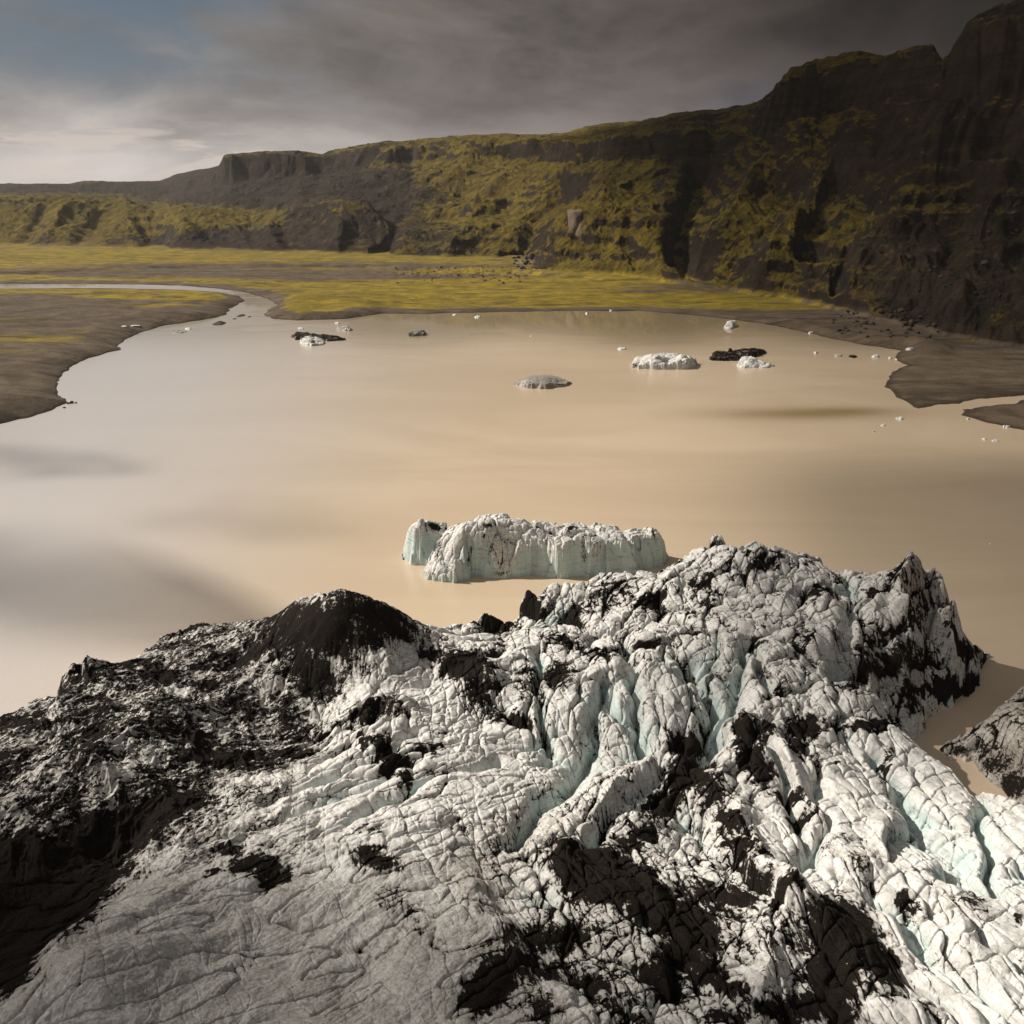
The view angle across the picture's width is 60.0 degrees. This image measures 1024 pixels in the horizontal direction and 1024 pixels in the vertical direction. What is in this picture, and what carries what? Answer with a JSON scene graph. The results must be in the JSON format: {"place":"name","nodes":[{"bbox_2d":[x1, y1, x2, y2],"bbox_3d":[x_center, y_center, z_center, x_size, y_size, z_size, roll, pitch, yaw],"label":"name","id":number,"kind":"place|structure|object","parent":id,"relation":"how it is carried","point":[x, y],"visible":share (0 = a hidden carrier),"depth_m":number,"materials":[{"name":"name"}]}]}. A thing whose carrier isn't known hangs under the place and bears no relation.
{"place":"outdoors","nodes":[
{"label":"outdoors","id":0,"kind":"place"},
{"bbox_2d":[0,286,251,423],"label":"gravel flat land","id":1,"kind":"structure","parent":0,"point":[49,337],"depth_m":565.24,"materials":[{"name":"brown gravel"}]},
{"bbox_2d":[0,194,392,254],"bbox_3d":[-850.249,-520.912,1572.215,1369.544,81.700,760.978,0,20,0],"label":"ridge hills","id":2,"kind":"structure","parent":0,"point":[360,226],"depth_m":1481.13,"materials":[{"name":"green plant"}]},
{"bbox_2d":[0,133,567,270],"bbox_3d":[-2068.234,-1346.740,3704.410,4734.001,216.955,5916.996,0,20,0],"label":"plateau hills","id":3,"kind":"structure","parent":0,"point":[494,195],"depth_m":1732.61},
{"bbox_2d":[0,244,854,319],"bbox_3d":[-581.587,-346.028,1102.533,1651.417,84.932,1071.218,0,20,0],"label":"outwash plain","id":4,"kind":"structure","parent":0,"point":[301,285],"depth_m":873.99,"materials":[{"name":"plant"}]},
{"bbox_2d":[0,0,1013,183],"label":"sky","id":5,"kind":"structure","parent":0,"point":[91,90],"materials":[{"name":"grey"}]},
{"bbox_2d":[0,534,1023,1023],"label":"glacier","id":6,"kind":"object","parent":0,"point":[712,784],"visible":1,"depth_m":106.97,"materials":[{"name":"white ice"}]},
{"bbox_2d":[0,284,1023,798],"bbox_3d":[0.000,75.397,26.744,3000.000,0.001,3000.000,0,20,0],"label":"lagoon water","id":7,"kind":"structure","parent":0,"point":[156,484],"depth_m":276.68,"materials":[{"name":"beige liquid"}]},
{"bbox_2d":[172,330,186,332],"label":"ice floe","id":8,"kind":"object","parent":7,"relation":"on","point":[178,331],"visible":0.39,"depth_m":559.89,"materials":[{"name":"white ice"}]},
{"bbox_2d":[300,336,324,345],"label":"iceberg","id":9,"kind":"object","parent":7,"relation":"on","point":[312,341],"visible":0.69,"depth_m":513.81,"materials":[{"name":"white ice"}]},
{"bbox_2d":[291,332,345,340],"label":"iceberg","id":10,"kind":"object","parent":7,"relation":"on","point":[301,335],"visible":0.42,"depth_m":532.48,"materials":[{"name":"black ice"}]},
{"bbox_2d":[336,326,352,330],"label":"iceberg","id":11,"kind":"object","parent":7,"relation":"on","point":[346,328],"visible":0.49,"depth_m":567.86,"materials":[{"name":"white ice"}]},
{"bbox_2d":[407,330,426,336],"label":"iceberg","id":12,"kind":"object","parent":7,"relation":"on","point":[418,333],"visible":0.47,"depth_m":544.59,"materials":[{"name":"grey ice"}]},
{"bbox_2d":[401,513,669,582],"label":"iceberg","id":13,"kind":"object","parent":7,"relation":"on","point":[502,545],"visible":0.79,"depth_m":198.41,"materials":[{"name":"white ice"}]},
{"bbox_2d":[513,374,571,388],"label":"iceberg","id":14,"kind":"object","parent":7,"relation":"on","point":[542,381],"visible":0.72,"depth_m":398.02,"materials":[{"name":"grey ice"}]},
{"bbox_2d":[630,353,696,369],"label":"iceberg","id":15,"kind":"object","parent":7,"relation":"on","point":[665,361],"visible":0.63,"depth_m":441.43,"materials":[{"name":"white ice"}]},
{"bbox_2d":[724,320,736,328],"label":"iceberg","id":16,"kind":"object","parent":7,"relation":"on","point":[730,324],"visible":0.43,"depth_m":577.72,"materials":[{"name":"white ice"}]},
{"bbox_2d":[709,348,766,360],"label":"iceberg","id":17,"kind":"object","parent":7,"relation":"on","point":[730,354],"visible":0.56,"depth_m":469.74,"materials":[{"name":"black ice"}]},
{"bbox_2d":[737,356,774,367],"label":"iceberg","id":18,"kind":"object","parent":7,"relation":"on","point":[748,362],"visible":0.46,"depth_m":444.62,"materials":[{"name":"white ice"}]},
{"bbox_2d":[946,754,953,760],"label":"ice chunk","id":19,"kind":"object","parent":7,"relation":"on","point":[949,758],"visible":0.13,"depth_m":133.64,"materials":[{"name":"grey ice"}]},
{"bbox_2d":[962,756,968,761],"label":"ice chunk","id":20,"kind":"object","parent":7,"relation":"on","point":[965,759],"visible":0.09,"depth_m":133.62,"materials":[{"name":"white ice"}]},
{"bbox_2d":[940,686,1023,804],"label":"iceberg","id":21,"kind":"object","parent":7,"relation":"on","point":[991,747],"visible":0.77,"depth_m":130.63,"materials":[{"name":"white ice"}]},
{"bbox_2d":[560,0,1023,344],"bbox_3d":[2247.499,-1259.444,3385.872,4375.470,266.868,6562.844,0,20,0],"label":"mountain","id":22,"kind":"structure","parent":0,"point":[814,180],"depth_m":839.87,"materials":[{"name":"brown stone"}]},
{"bbox_2d":[981,260,989,266],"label":"boulder","id":23,"kind":"object","parent":22,"relation":"on","point":[985,263],"visible":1,"depth_m":585.71,"materials":[{"name":"grey stone"}]},
{"bbox_2d":[713,313,1023,429],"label":"gravel beach","id":24,"kind":"structure","parent":0,"point":[943,368],"depth_m":452.02,"materials":[{"name":"gravel"},{"name":"sand"}]}
]}

